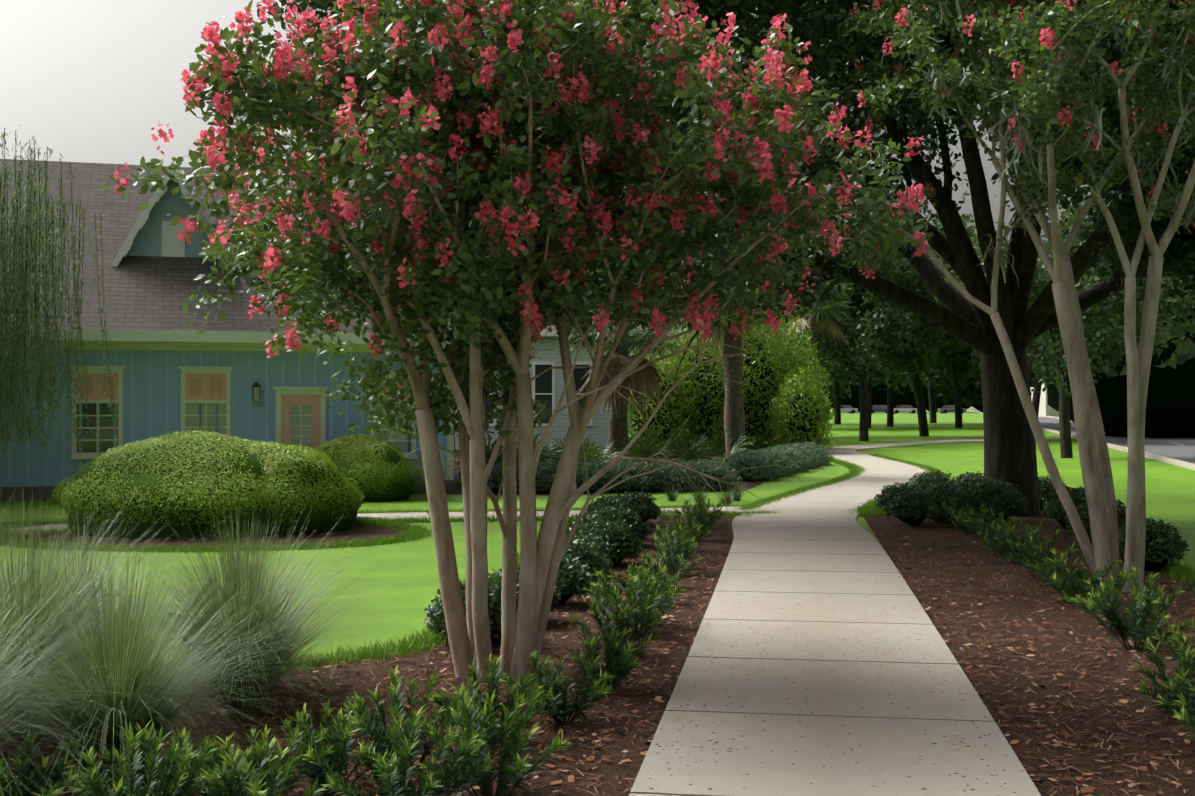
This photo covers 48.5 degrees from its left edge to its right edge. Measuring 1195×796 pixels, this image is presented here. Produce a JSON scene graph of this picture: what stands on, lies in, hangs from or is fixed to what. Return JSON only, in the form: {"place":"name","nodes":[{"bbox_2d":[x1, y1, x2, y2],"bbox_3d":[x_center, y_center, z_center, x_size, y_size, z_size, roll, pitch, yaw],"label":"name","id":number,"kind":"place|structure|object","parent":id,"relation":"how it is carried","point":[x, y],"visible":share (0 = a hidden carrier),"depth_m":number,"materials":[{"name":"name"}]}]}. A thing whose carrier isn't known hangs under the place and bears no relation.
{"place":"outdoors","nodes":[
{"label":"outdoors","id":0,"kind":"place"},
{"bbox_2d":[0,128,125,456],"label":"willow tree","id":1,"kind":"object","parent":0,"point":[5,369],"depth_m":20.63,"materials":[{"name":"plant"}]},
{"bbox_2d":[127,174,211,257],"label":"gable wall","id":2,"kind":"structure","parent":0,"point":[147,240],"depth_m":26.17,"materials":[{"name":"wood"}]},
{"bbox_2d":[110,161,228,267],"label":"gable trim","id":3,"kind":"structure","parent":2,"relation":"attached to","point":[173,245],"depth_m":26.00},
{"bbox_2d":[382,382,407,398],"bbox_3d":[-3.964,-0.147,25.788,0.580,0.340,0.006,0,0,-15],"label":"house window panel","id":4,"kind":"object","parent":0,"point":[398,385],"visible":0.11,"depth_m":25.81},
{"bbox_2d":[98,0,933,680],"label":"myrtle tree","id":5,"kind":"object","parent":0,"point":[382,66],"depth_m":8.14,"materials":[{"name":"plant"}]},
{"bbox_2d":[454,365,629,422],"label":"window glass","id":6,"kind":"object","parent":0,"point":[543,382],"visible":0.17,"depth_m":49.69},
{"bbox_2d":[0,0,1187,248],"label":"sky","id":7,"kind":"structure","parent":0,"point":[90,81],"materials":[{"name":"white"}]},
{"bbox_2d":[0,407,1194,679],"bbox_3d":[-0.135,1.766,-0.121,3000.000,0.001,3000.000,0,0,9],"label":"lawn","id":8,"kind":"structure","parent":0,"point":[1170,493],"depth_m":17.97,"materials":[{"name":"plant"}]},
{"bbox_2d":[6,525,407,547],"bbox_3d":[-5.282,1.828,17.997,5.982,0.001,3.906,0,0,9],"label":"mulch bed","id":9,"kind":"object","parent":8,"relation":"on","point":[349,532],"visible":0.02,"depth_m":17.25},
{"bbox_2d":[68,436,275,538],"bbox_3d":[-5.677,1.178,18.387,3.412,1.315,2.818,0,0,9],"label":"hedge","id":10,"kind":"object","parent":9,"relation":"on","point":[139,479],"visible":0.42,"depth_m":17.32,"materials":[{"name":"green"}]},
{"bbox_2d":[260,447,357,535],"bbox_3d":[-4.386,1.256,18.418,2.094,1.159,1.978,0,0,9],"label":"hedge","id":11,"kind":"object","parent":9,"relation":"on","point":[320,521],"visible":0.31,"depth_m":17.79,"materials":[{"name":"green"}]},
{"bbox_2d":[0,349,446,486],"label":"house walls","id":12,"kind":"structure","parent":8,"relation":"on","point":[36,465],"depth_m":24.72,"materials":[{"name":"wood"}]},
{"bbox_2d":[70,365,124,458],"bbox_3d":[-9.167,0.263,24.339,0.960,1.710,0.080,0,0,-15],"label":"window frame","id":13,"kind":"object","parent":12,"relation":"attached to","point":[98,369],"visible":0.79,"depth_m":24.34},
{"bbox_2d":[77,403,117,452],"bbox_3d":[-9.174,0.548,24.363,0.720,0.900,0.012,0,0,-15],"label":"window glass","id":14,"kind":"object","parent":13,"relation":"in","point":[105,433],"visible":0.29,"depth_m":24.35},
{"bbox_2d":[77,373,117,399],"bbox_3d":[-9.173,-0.212,24.363,0.720,0.500,0.026,0,0,-15],"label":"house window panel","id":15,"kind":"structure","parent":13,"relation":"in","point":[97,386],"depth_m":24.36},
{"bbox_2d":[81,377,113,395],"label":"window shade panels","id":16,"kind":"object","parent":15,"relation":"attached to","point":[105,388],"visible":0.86,"depth_m":24.37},
{"bbox_2d":[179,366,232,437],"bbox_3d":[-7.326,0.265,24.849,0.980,1.710,0.080,0,0,-15],"label":"window frame","id":17,"kind":"object","parent":12,"relation":"attached to","point":[205,369],"visible":0.56,"depth_m":24.85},
{"bbox_2d":[185,403,226,436],"bbox_3d":[-7.333,0.550,24.873,0.740,0.900,0.012,0,0,-15],"label":"window glass","id":18,"kind":"object","parent":17,"relation":"in","point":[191,409],"visible":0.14,"depth_m":24.87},
{"bbox_2d":[185,373,226,399],"bbox_3d":[-7.332,-0.210,24.873,0.740,0.500,0.026,0,0,-15],"label":"house window panel","id":19,"kind":"structure","parent":17,"relation":"in","point":[205,377],"depth_m":24.86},
{"bbox_2d":[190,378,221,395],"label":"window shade panels","id":20,"kind":"object","parent":19,"relation":"attached to","point":[196,386],"visible":1,"depth_m":24.85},
{"bbox_2d":[8,349,440,486],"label":"wall siding battens","id":21,"kind":"object","parent":12,"relation":"attached to","point":[200,409],"visible":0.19,"depth_m":24.68,"materials":[{"name":"wood"}]},
{"bbox_2d":[1,328,453,479],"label":"house trim","id":22,"kind":"structure","parent":12,"relation":"attached to","point":[181,340],"depth_m":24.63,"materials":[{"name":"wood"}]},
{"bbox_2d":[0,159,464,333],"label":"house roof","id":23,"kind":"structure","parent":12,"relation":"on","point":[146,292],"depth_m":25.70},
{"bbox_2d":[252,383,260,401],"bbox_3d":[-6.431,-0.105,25.028,0.150,0.370,0.215,0,0,-15],"label":"house lantern","id":24,"kind":"object","parent":12,"relation":"attached to","point":[256,393],"depth_m":24.95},
{"bbox_2d":[281,395,319,453],"bbox_3d":[-5.659,0.777,25.329,0.730,1.670,0.031,0,0,-15],"label":"house door","id":25,"kind":"structure","parent":12,"relation":"in","point":[287,401],"depth_m":25.32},
{"bbox_2d":[273,386,328,445],"bbox_3d":[-5.654,0.697,25.310,1.030,1.830,0.080,0,0,-15],"label":"door frame","id":26,"kind":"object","parent":12,"relation":"attached to","point":[287,390],"depth_m":25.30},
{"bbox_2d":[370,371,417,458],"bbox_3d":[-3.962,0.328,25.780,0.960,1.710,0.080,0,0,-15],"label":"window frame","id":27,"kind":"object","parent":12,"relation":"attached to","point":[413,454],"visible":0.08,"depth_m":25.84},
{"bbox_2d":[375,406,411,452],"bbox_3d":[-3.969,0.613,25.804,0.720,0.900,0.012,0,0,-15],"label":"house window glass","id":28,"kind":"object","parent":27,"relation":"in","point":[403,446],"depth_m":25.82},
{"bbox_2d":[0,480,453,500],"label":"house foundation","id":29,"kind":"object","parent":8,"relation":"on","point":[41,493],"visible":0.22,"depth_m":24.07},
{"bbox_2d":[318,437,414,501],"bbox_3d":[-4.438,1.288,24.447,2.173,1.141,1.771,0,0,9],"label":"hedge","id":30,"kind":"object","parent":8,"relation":"on","point":[398,491],"visible":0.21,"depth_m":23.87,"materials":[{"name":"green"}]},
{"bbox_2d":[0,517,733,795],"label":"mulch","id":31,"kind":"object","parent":8,"relation":"on","point":[610,770],"visible":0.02,"depth_m":7.91,"materials":[{"name":"wood"}]},
{"bbox_2d":[0,441,495,795],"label":"ornamental grass","id":32,"kind":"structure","parent":31,"relation":"on","point":[235,640],"depth_m":6.73,"materials":[{"name":"green plant"}]},
{"bbox_2d":[445,602,500,644],"bbox_3d":[-0.872,1.622,9.701,0.453,0.362,0.454,0,0,32],"label":"broadleaf shrub","id":33,"kind":"object","parent":31,"relation":"on","point":[493,640],"visible":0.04,"depth_m":9.60,"materials":[{"name":"black"}]},
{"bbox_2d":[551,575,574,605],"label":"broadleaf shrub","id":34,"kind":"object","parent":31,"relation":"on","point":[564,599],"visible":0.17,"depth_m":11.42,"materials":[{"name":"black"}]},
{"bbox_2d":[0,513,1194,795],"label":"mulch debris","id":35,"kind":"object","parent":31,"relation":"on","point":[1012,715],"visible":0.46,"depth_m":7.93,"materials":[{"name":"wood"}]},
{"bbox_2d":[593,532,626,566],"bbox_3d":[0.079,1.631,14.342,0.480,0.379,0.486,0,0,9],"label":"broadleaf shrub","id":36,"kind":"object","parent":31,"relation":"on","point":[615,562],"visible":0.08,"depth_m":14.19,"materials":[{"name":"black"}]},
{"bbox_2d":[0,506,744,533],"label":"cross path","id":37,"kind":"structure","parent":8,"relation":"on","point":[419,514],"depth_m":20.55,"materials":[{"name":"concrete"}]},
{"bbox_2d":[454,336,690,449],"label":"building walls","id":38,"kind":"structure","parent":8,"relation":"on","point":[598,430],"depth_m":49.73,"materials":[{"name":"paint"}]},
{"bbox_2d":[456,329,701,444],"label":"building trim","id":39,"kind":"structure","parent":38,"relation":"attached to","point":[542,333],"depth_m":49.66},
{"bbox_2d":[413,445,766,494],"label":"mulch","id":40,"kind":"object","parent":8,"relation":"on","point":[458,487],"visible":0.06,"depth_m":28.33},
{"bbox_2d":[454,438,517,484],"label":"palmetto fronds","id":41,"kind":"object","parent":40,"relation":"on","point":[488,451],"visible":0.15,"depth_m":28.92,"materials":[{"name":"green plant"}]},
{"bbox_2d":[489,470,543,493],"bbox_3d":[-1.569,1.621,26.070,1.164,0.487,0.859,0,0,9],"label":"juniper shrub","id":42,"kind":"object","parent":40,"relation":"on","point":[497,490],"visible":0.12,"depth_m":25.80,"materials":[{"name":"black"}]},
{"bbox_2d":[492,432,561,470],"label":"palmetto fronds","id":43,"kind":"object","parent":40,"relation":"on","point":[543,457],"visible":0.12,"depth_m":28.30,"materials":[{"name":"green plant"}]},
{"bbox_2d":[546,437,607,466],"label":"palmetto fronds","id":44,"kind":"object","parent":40,"relation":"on","point":[557,453],"visible":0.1,"depth_m":30.21,"materials":[{"name":"green plant"}]},
{"bbox_2d":[546,433,629,468],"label":"palmetto fronds","id":45,"kind":"object","parent":40,"relation":"on","point":[589,457],"visible":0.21,"depth_m":28.60,"materials":[{"name":"green plant"}]},
{"bbox_2d":[576,468,617,492],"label":"juniper shrub","id":46,"kind":"object","parent":40,"relation":"on","point":[598,486],"visible":0.06,"depth_m":26.02,"materials":[{"name":"black"}]},
{"bbox_2d":[547,291,689,462],"bbox_3d":[0.515,-0.617,30.575,3.606,5.021,3.647,0,0,9],"label":"palm","id":47,"kind":"object","parent":40,"relation":"on","point":[592,339],"depth_m":30.44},
{"bbox_2d":[577,346,667,418],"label":"dry palm fronds","id":48,"kind":"object","parent":47,"relation":"attached to","point":[647,376],"visible":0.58,"depth_m":30.11,"materials":[{"name":"brown plant"}]},
{"bbox_2d":[618,468,656,491],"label":"juniper shrub","id":49,"kind":"object","parent":40,"relation":"on","point":[633,490],"visible":0.25,"depth_m":26.17,"materials":[{"name":"black"}]},
{"bbox_2d":[604,429,673,469],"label":"palmetto fronds","id":50,"kind":"object","parent":40,"relation":"on","point":[640,451],"visible":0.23,"depth_m":28.98,"materials":[{"name":"green plant"}]},
{"bbox_2d":[487,441,833,493],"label":"juniper leaves","id":51,"kind":"object","parent":40,"relation":"on","point":[769,456],"visible":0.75,"depth_m":26.55,"materials":[{"name":"green plant"}]},
{"bbox_2d":[652,468,693,491],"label":"juniper shrub","id":52,"kind":"object","parent":40,"relation":"on","point":[667,478],"visible":0.17,"depth_m":26.33,"materials":[{"name":"black"}]},
{"bbox_2d":[657,433,743,480],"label":"palmetto fronds","id":53,"kind":"object","parent":40,"relation":"on","point":[691,456],"visible":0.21,"depth_m":29.54,"materials":[{"name":"green plant"}]},
{"bbox_2d":[685,467,728,490],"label":"juniper shrub","id":54,"kind":"object","parent":40,"relation":"on","point":[720,476],"visible":0.19,"depth_m":26.48,"materials":[{"name":"black"}]},
{"bbox_2d":[689,430,762,467],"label":"palmetto fronds","id":55,"kind":"object","parent":40,"relation":"on","point":[732,451],"visible":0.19,"depth_m":31.17,"materials":[{"name":"green plant"}]},
{"bbox_2d":[731,458,773,480],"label":"juniper shrub","id":56,"kind":"object","parent":40,"relation":"on","point":[752,471],"visible":0.21,"depth_m":30.00,"materials":[{"name":"black"}]},
{"bbox_2d":[651,481,746,504],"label":"liriope grass","id":57,"kind":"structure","parent":8,"relation":"on","point":[671,496],"depth_m":23.39,"materials":[{"name":"green plant"}]},
{"bbox_2d":[606,309,836,454],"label":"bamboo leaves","id":58,"kind":"object","parent":8,"relation":"on","point":[776,432],"visible":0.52,"depth_m":45.45,"materials":[{"name":"green plant"}]},
{"bbox_2d":[630,369,679,444],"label":"bamboo shrub","id":59,"kind":"object","parent":58,"relation":"on","point":[654,419],"visible":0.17,"depth_m":43.98,"materials":[{"name":"black"}]},
{"bbox_2d":[672,349,724,439],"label":"bamboo shrub","id":60,"kind":"object","parent":58,"relation":"on","point":[705,398],"visible":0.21,"depth_m":45.18,"materials":[{"name":"green"}]},
{"bbox_2d":[722,339,776,435],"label":"bamboo shrub","id":61,"kind":"object","parent":58,"relation":"on","point":[747,361],"visible":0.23,"depth_m":47.33,"materials":[{"name":"green"}]},
{"bbox_2d":[775,354,806,409],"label":"bamboo shrub","id":62,"kind":"object","parent":58,"relation":"on","point":[789,368],"visible":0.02,"depth_m":50.35,"materials":[{"name":"black"}]},
{"bbox_2d":[785,392,819,442],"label":"bamboo shrub","id":63,"kind":"object","parent":8,"relation":"on","point":[803,429],"visible":0.46,"depth_m":45.38,"materials":[{"name":"black"}]},
{"bbox_2d":[423,470,1194,637],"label":"broadleaf shrub leaves","id":64,"kind":"object","parent":8,"relation":"on","point":[596,516],"visible":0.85,"depth_m":16.09,"materials":[{"name":"green plant"}]},
{"bbox_2d":[787,279,857,390],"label":"palm","id":65,"kind":"object","parent":8,"relation":"on","point":[831,305],"depth_m":54.96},
{"bbox_2d":[780,307,849,348],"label":"dry palm fronds","id":66,"kind":"object","parent":65,"relation":"attached to","point":[834,326],"visible":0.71,"depth_m":55.54,"materials":[{"name":"green plant"}]},
{"bbox_2d":[817,369,833,410],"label":"tree","id":67,"kind":"object","parent":8,"relation":"on","point":[832,400],"depth_m":247.41,"materials":[{"name":"black"}]},
{"bbox_2d":[519,0,1188,516],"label":"oak tree","id":68,"kind":"object","parent":8,"relation":"on","point":[1010,456],"depth_m":20.63,"materials":[{"name":"plant"}]},
{"bbox_2d":[207,0,1000,463],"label":"tree branch","id":69,"kind":"object","parent":68,"relation":"attached to","point":[601,279],"depth_m":20.18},
{"bbox_2d":[287,0,963,282],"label":"oak limb","id":70,"kind":"object","parent":68,"relation":"on","point":[901,186],"depth_m":20.61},
{"bbox_2d":[651,0,1141,342],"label":"oak limb","id":71,"kind":"object","parent":68,"relation":"attached to","point":[814,9],"depth_m":15.57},
{"bbox_2d":[759,0,1194,287],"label":"spanish moss","id":72,"kind":"object","parent":68,"relation":"attached to","point":[1097,118],"visible":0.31,"depth_m":12.09,"materials":[{"name":"plant"}]},
{"bbox_2d":[1003,0,1194,326],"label":"oak limb","id":73,"kind":"object","parent":68,"relation":"attached to","point":[1129,215],"depth_m":16.38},
{"bbox_2d":[1014,0,1194,348],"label":"oak limb","id":74,"kind":"object","parent":68,"relation":"attached to","point":[1183,272],"depth_m":18.47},
{"bbox_2d":[1032,48,1189,340],"bbox_3d":[10.599,-4.417,15.870,9.507,8.424,9.100,0,0,9],"label":"oak limb","id":75,"kind":"object","parent":68,"relation":"attached to","point":[1095,294],"depth_m":19.78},
{"bbox_2d":[762,218,953,440],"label":"tree","id":76,"kind":"object","parent":8,"relation":"on","point":[827,349],"depth_m":61.30,"materials":[{"name":"plant"}]},
{"bbox_2d":[840,376,880,411],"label":"tree","id":77,"kind":"object","parent":8,"relation":"on","point":[853,401],"visible":0.17,"depth_m":257.44,"materials":[{"name":"black"}]},
{"bbox_2d":[774,216,950,388],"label":"tree","id":78,"kind":"object","parent":8,"relation":"on","point":[934,340],"depth_m":70.15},
{"bbox_2d":[781,305,965,427],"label":"tree","id":79,"kind":"object","parent":8,"relation":"on","point":[877,373],"depth_m":93.32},
{"bbox_2d":[824,342,945,423],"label":"tree","id":80,"kind":"object","parent":8,"relation":"on","point":[837,416],"depth_m":109.77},
{"bbox_2d":[865,339,926,426],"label":"tree","id":81,"kind":"object","parent":8,"relation":"on","point":[890,411],"depth_m":98.77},
{"bbox_2d":[873,372,920,407],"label":"tree","id":82,"kind":"object","parent":8,"relation":"on","point":[908,398],"visible":0.12,"depth_m":256.82,"materials":[{"name":"black"}]},
{"bbox_2d":[817,171,1194,399],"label":"tree leaves","id":83,"kind":"object","parent":82,"relation":"on","point":[1187,352],"depth_m":64.40,"materials":[{"name":"green plant"}]},
{"bbox_2d":[837,204,979,436],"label":"tree","id":84,"kind":"object","parent":8,"relation":"on","point":[912,356],"depth_m":69.20,"materials":[{"name":"plant"}]},
{"bbox_2d":[892,328,980,427],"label":"tree","id":85,"kind":"object","parent":8,"relation":"on","point":[946,351],"depth_m":93.05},
{"bbox_2d":[922,374,971,411],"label":"tree","id":86,"kind":"object","parent":8,"relation":"on","point":[939,402],"visible":0.17,"depth_m":254.41,"materials":[{"name":"black"}]},
{"bbox_2d":[937,345,981,387],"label":"tree","id":87,"kind":"object","parent":8,"relation":"on","point":[978,376],"depth_m":101.41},
{"bbox_2d":[919,359,1033,422],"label":"tree","id":88,"kind":"object","parent":8,"relation":"on","point":[968,388],"depth_m":107.70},
{"bbox_2d":[864,511,1194,795],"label":"mulch","id":89,"kind":"object","parent":8,"relation":"on","point":[973,660],"visible":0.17,"depth_m":9.19,"materials":[{"name":"wood"}]},
{"bbox_2d":[0,486,1194,795],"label":"podocarpus shrub","id":90,"kind":"object","parent":89,"relation":"on","point":[478,736],"depth_m":6.30,"materials":[{"name":"plant"}]},
{"bbox_2d":[898,498,925,525],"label":"broadleaf shrub","id":91,"kind":"object","parent":89,"relation":"on","point":[910,521],"visible":0.33,"depth_m":18.86,"materials":[{"name":"black"}]},
{"bbox_2d":[683,0,1194,591],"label":"myrtle tree","id":92,"kind":"object","parent":89,"relation":"on","point":[1034,99],"depth_m":12.48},
{"bbox_2d":[930,494,958,522],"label":"broadleaf shrub","id":93,"kind":"object","parent":89,"relation":"on","point":[934,519],"visible":0.12,"depth_m":19.45,"materials":[{"name":"black"}]},
{"bbox_2d":[973,492,1012,521],"bbox_3d":[5.887,1.604,19.811,0.581,0.474,0.612,0,0,-5],"label":"broadleaf shrub","id":94,"kind":"object","parent":89,"relation":"on","point":[1005,516],"visible":0.15,"depth_m":19.59,"materials":[{"name":"black"}]},
{"bbox_2d":[1122,534,1168,570],"bbox_3d":[5.766,1.605,13.958,0.481,0.427,0.488,0,0,9],"label":"broadleaf shrub","id":95,"kind":"object","parent":89,"relation":"on","point":[1151,566],"visible":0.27,"depth_m":13.79,"materials":[{"name":"black"}]},
{"bbox_2d":[1030,384,1058,416],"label":"building walls","id":96,"kind":"structure","parent":8,"relation":"on","point":[1045,410],"depth_m":169.77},
{"bbox_2d":[930,234,1179,394],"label":"tree","id":97,"kind":"object","parent":8,"relation":"on","point":[1035,350],"depth_m":58.47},
{"bbox_2d":[934,193,1194,457],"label":"tree","id":98,"kind":"object","parent":8,"relation":"on","point":[1112,326],"depth_m":41.40,"materials":[{"name":"plant"}]},
{"bbox_2d":[967,409,1194,469],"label":"kerb","id":99,"kind":"structure","parent":8,"relation":"on","point":[1184,464],"depth_m":41.15,"materials":[{"name":"concrete"}]},
{"bbox_2d":[687,239,780,458],"bbox_3d":[3.208,-1.375,31.944,3.707,6.550,3.945,0,0,9],"label":"trunk","id":100,"kind":"object","parent":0,"point":[734,421],"depth_m":31.61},
{"bbox_2d":[684,302,784,364],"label":"dry palm fronds","id":101,"kind":"object","parent":100,"relation":"attached to","point":[715,332],"visible":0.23,"depth_m":32.43,"materials":[{"name":"green plant"}]},
{"bbox_2d":[629,436,1114,795],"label":"sidewalk","id":102,"kind":"structure","parent":0,"point":[885,740],"depth_m":8.20,"materials":[{"name":"concrete"}]},
{"bbox_2d":[647,492,1022,795],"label":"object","id":103,"kind":"object","parent":102,"relation":"on","point":[818,675],"visible":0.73,"depth_m":8.15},
{"bbox_2d":[820,413,980,413],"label":"road","id":104,"kind":"structure","parent":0,"point":[911,413],"depth_m":221.98,"materials":[{"name":"asphalt"}]},
{"bbox_2d":[830,408,857,411],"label":"car body","id":105,"kind":"object","parent":104,"relation":"on","point":[848,409],"visible":0.7,"depth_m":223.33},
{"bbox_2d":[894,408,916,411],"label":"car body","id":106,"kind":"object","parent":104,"relation":"on","point":[905,409],"visible":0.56,"depth_m":221.81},
{"bbox_2d":[938,408,966,411],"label":"car body","id":107,"kind":"object","parent":104,"relation":"on","point":[949,409],"visible":0.78,"depth_m":222.59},
{"bbox_2d":[1031,242,1046,416],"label":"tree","id":108,"kind":"object","parent":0,"point":[1036,400],"depth_m":84.43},
{"bbox_2d":[969,409,1194,463],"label":"road","id":109,"kind":"structure","parent":0,"point":[1169,448],"depth_m":57.63,"materials":[{"name":"asphalt"}]},
{"bbox_2d":[964,391,982,411],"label":"tree","id":110,"kind":"object","parent":109,"relation":"on","point":[975,405],"visible":0.04,"depth_m":251.37,"materials":[{"name":"black"}]},
{"bbox_2d":[1047,263,1194,437],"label":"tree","id":111,"kind":"object","parent":109,"relation":"on","point":[1170,408],"visible":0.17,"depth_m":65.84,"materials":[{"name":"plant"}]},
{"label":"hedge","id":112,"kind":"object","parent":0,"visible":0},
{"bbox_2d":[52,430,422,526],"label":"hedge leaves","id":113,"kind":"object","parent":112,"relation":"on","point":[67,495],"visible":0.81,"depth_m":17.59,"materials":[{"name":"green plant"}]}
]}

